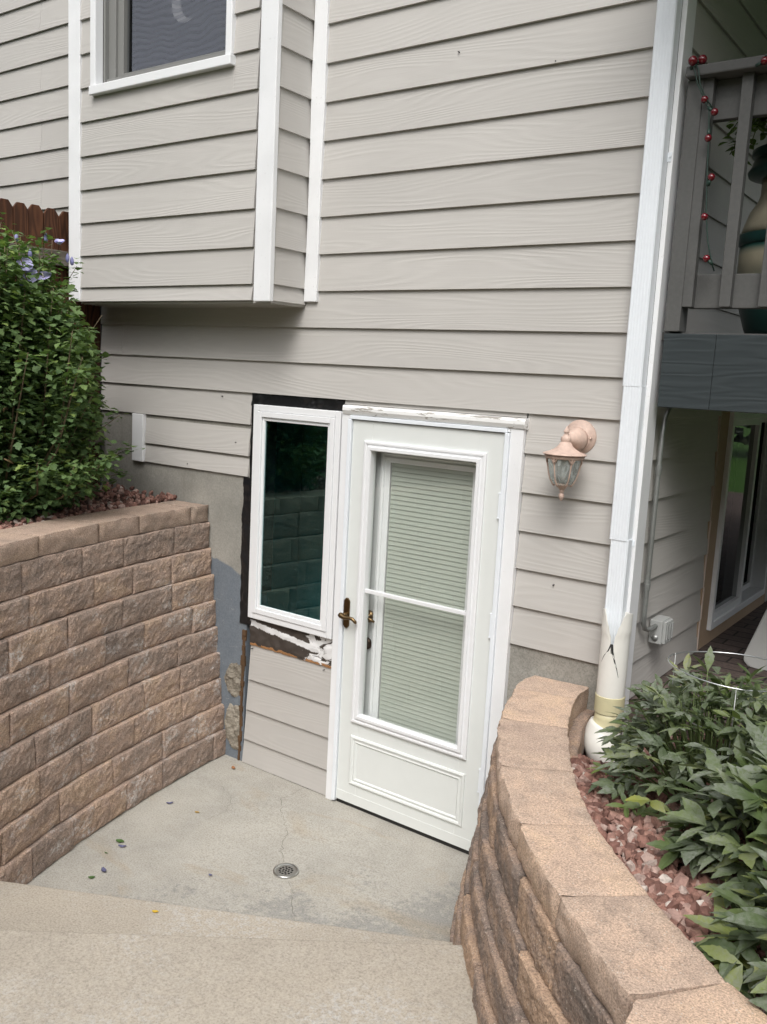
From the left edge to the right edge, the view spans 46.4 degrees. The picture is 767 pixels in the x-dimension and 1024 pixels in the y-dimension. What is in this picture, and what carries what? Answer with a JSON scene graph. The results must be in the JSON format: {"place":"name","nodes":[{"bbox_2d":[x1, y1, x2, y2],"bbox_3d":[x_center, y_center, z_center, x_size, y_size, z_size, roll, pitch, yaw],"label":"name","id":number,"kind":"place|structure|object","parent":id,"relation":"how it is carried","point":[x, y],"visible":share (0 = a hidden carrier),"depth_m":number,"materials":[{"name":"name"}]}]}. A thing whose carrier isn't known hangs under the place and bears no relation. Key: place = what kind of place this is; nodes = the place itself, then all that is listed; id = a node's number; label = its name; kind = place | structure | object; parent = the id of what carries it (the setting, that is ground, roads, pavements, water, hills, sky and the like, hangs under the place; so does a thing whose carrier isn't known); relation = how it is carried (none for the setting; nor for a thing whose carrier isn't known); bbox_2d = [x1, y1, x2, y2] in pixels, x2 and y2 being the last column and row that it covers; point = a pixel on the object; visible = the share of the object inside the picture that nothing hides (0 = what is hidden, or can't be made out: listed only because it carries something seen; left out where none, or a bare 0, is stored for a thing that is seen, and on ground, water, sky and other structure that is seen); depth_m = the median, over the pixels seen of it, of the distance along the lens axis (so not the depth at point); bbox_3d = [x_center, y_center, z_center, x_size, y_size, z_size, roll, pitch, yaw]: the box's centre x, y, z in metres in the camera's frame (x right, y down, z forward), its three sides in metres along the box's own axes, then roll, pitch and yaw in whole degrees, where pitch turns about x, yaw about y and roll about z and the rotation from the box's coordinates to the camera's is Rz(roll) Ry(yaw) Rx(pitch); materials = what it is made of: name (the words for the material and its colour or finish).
{"place":"outdoors","nodes":[
{"label":"outdoors","id":0,"kind":"place"},
{"bbox_2d":[1,491,154,526],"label":"side bed soil","id":1,"kind":"structure","parent":0,"point":[45,519],"depth_m":4.98,"materials":[{"name":"brown soil"}]},
{"bbox_2d":[0,198,103,487],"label":"wooden fence","id":2,"kind":"object","parent":1,"relation":"on","point":[33,220],"visible":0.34,"depth_m":5.25,"materials":[{"name":"red wood"}]},
{"bbox_2d":[0,212,144,522],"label":"flowering shrub","id":3,"kind":"object","parent":1,"relation":"on","point":[47,417],"visible":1,"depth_m":4.40,"materials":[{"name":"green plant"}]},
{"bbox_2d":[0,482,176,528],"bbox_3d":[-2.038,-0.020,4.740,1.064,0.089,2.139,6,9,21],"label":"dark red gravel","id":4,"kind":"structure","parent":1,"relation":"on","point":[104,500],"depth_m":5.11,"materials":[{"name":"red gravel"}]},
{"bbox_2d":[27,754,468,941],"bbox_3d":[-0.713,1.703,3.738,2.500,0.015,2.360,9,11,35],"label":"landing","id":5,"kind":"object","parent":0,"point":[243,832],"visible":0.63,"depth_m":4.22,"materials":[{"name":"concrete"}]},
{"bbox_2d":[0,500,225,883],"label":"block retaining wall","id":6,"kind":"structure","parent":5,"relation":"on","point":[111,706],"depth_m":4.42,"materials":[{"name":"brown concrete"}]},
{"bbox_2d":[0,881,476,1023],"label":"concrete steps","id":7,"kind":"structure","parent":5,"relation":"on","point":[70,957],"depth_m":2.91,"materials":[{"name":"beige concrete"}]},
{"bbox_2d":[273,863,298,878],"bbox_3d":[-0.450,1.659,4.133,0.120,0.015,0.120,9,11,35],"label":"floor drain","id":8,"kind":"object","parent":5,"relation":"on","point":[285,871],"visible":1,"depth_m":4.13,"materials":[{"name":"metal"}]},
{"bbox_2d":[450,675,766,1023],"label":"curved block wall","id":9,"kind":"structure","parent":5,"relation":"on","point":[560,916],"depth_m":2.47,"materials":[{"name":"brown concrete"}]},
{"bbox_2d":[0,0,766,854],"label":"house","id":10,"kind":"structure","parent":0,"point":[354,280],"depth_m":4.41,"materials":[{"name":"beige wood"}]},
{"bbox_2d":[89,0,236,96],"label":"upper window","id":11,"kind":"structure","parent":10,"relation":"in","point":[172,39],"depth_m":4.80,"materials":[{"name":"white plastic"}]},
{"bbox_2d":[336,420,504,850],"bbox_3d":[0.141,0.592,4.389,0.870,2.020,0.100,9,11,35],"label":"storm door","id":12,"kind":"structure","parent":10,"relation":"in","point":[424,783],"depth_m":4.41,"materials":[{"name":"white paint"}]},
{"bbox_2d":[363,420,508,744],"bbox_3d":[0.193,0.589,4.463,0.892,2.040,0.092,9,11,35],"label":"entry door","id":13,"kind":"structure","parent":10,"relation":"in","point":[423,511],"depth_m":4.46,"materials":[{"name":"white plastic"}]},
{"bbox_2d":[543,420,596,500],"bbox_3d":[0.766,-0.214,3.739,0.180,0.339,0.235,9,11,35],"label":"wall lamp","id":14,"kind":"object","parent":10,"relation":"attached to","point":[578,440],"visible":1,"depth_m":3.71,"materials":[{"name":"beige metal"}]},
{"bbox_2d":[584,608,641,767],"bbox_3d":[0.956,0.748,3.681,0.168,0.681,0.293,0,9,-21],"label":"drain pipe","id":15,"kind":"object","parent":10,"relation":"attached to","point":[611,677],"visible":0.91,"depth_m":3.70,"materials":[{"name":"white plastic"}]},
{"bbox_2d":[605,0,682,644],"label":"downspout","id":16,"kind":"object","parent":10,"relation":"attached to","point":[657,156],"visible":0.98,"depth_m":3.54,"materials":[{"name":"white metal"}]},
{"bbox_2d":[641,408,673,644],"bbox_3d":[1.229,0.064,3.887,0.078,1.068,0.272,9,11,35],"label":"outlet box","id":17,"kind":"object","parent":10,"relation":"attached to","point":[659,629],"visible":0.95,"depth_m":3.82,"materials":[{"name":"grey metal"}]},
{"bbox_2d":[570,733,766,1012],"bbox_3d":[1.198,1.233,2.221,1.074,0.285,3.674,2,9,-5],"label":"red rock mulch","id":18,"kind":"object","parent":0,"point":[673,894],"visible":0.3,"depth_m":2.72,"materials":[{"name":"gravel"}]},
{"bbox_2d":[586,646,766,827],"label":"peony plant","id":19,"kind":"object","parent":18,"relation":"on","point":[628,754],"visible":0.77,"depth_m":3.07,"materials":[{"name":"green plant"}]},
{"bbox_2d":[642,716,766,908],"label":"peony plant","id":20,"kind":"object","parent":18,"relation":"on","point":[744,783],"visible":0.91,"depth_m":2.56,"materials":[{"name":"green plant"}]},
{"bbox_2d":[667,651,766,761],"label":"plant ring","id":21,"kind":"object","parent":18,"relation":"on","point":[736,688],"visible":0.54,"depth_m":3.15,"materials":[{"name":"metal"}]},
{"bbox_2d":[683,846,766,1014],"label":"peony plant","id":22,"kind":"object","parent":18,"relation":"on","point":[738,963],"visible":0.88,"depth_m":2.12,"materials":[{"name":"green plant"}]},
{"bbox_2d":[722,684,766,762],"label":"peony plant","id":23,"kind":"object","parent":18,"relation":"on","point":[761,713],"visible":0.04,"depth_m":3.08,"materials":[{"name":"green plant"}]},
{"bbox_2d":[628,601,766,737],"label":"patio pavers","id":24,"kind":"object","parent":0,"point":[736,637],"depth_m":4.62,"materials":[{"name":"grey concrete"}]},
{"bbox_2d":[657,54,766,413],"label":"deck","id":25,"kind":"structure","parent":24,"relation":"on","point":[716,371],"depth_m":3.44,"materials":[{"name":"grey wood"}]},
{"bbox_2d":[688,54,766,270],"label":"string lights","id":26,"kind":"object","parent":25,"relation":"hanging from","point":[695,61],"visible":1,"depth_m":3.37,"materials":[{"name":"red plastic"}]},
{"bbox_2d":[737,144,766,333],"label":"ceramic jar","id":27,"kind":"object","parent":25,"relation":"on","point":[751,249],"visible":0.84,"depth_m":3.65,"materials":[{"name":"ceramic"}]},
{"bbox_2d":[718,117,766,165],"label":"trailing plant","id":28,"kind":"object","parent":27,"relation":"on","point":[759,123],"visible":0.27,"depth_m":3.61,"materials":[{"name":"green plant"}]},
{"bbox_2d":[744,609,766,670],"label":"folding table","id":29,"kind":"object","parent":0,"point":[757,646],"visible":0.98,"depth_m":4.47,"materials":[{"name":"grey plastic"}]}
]}

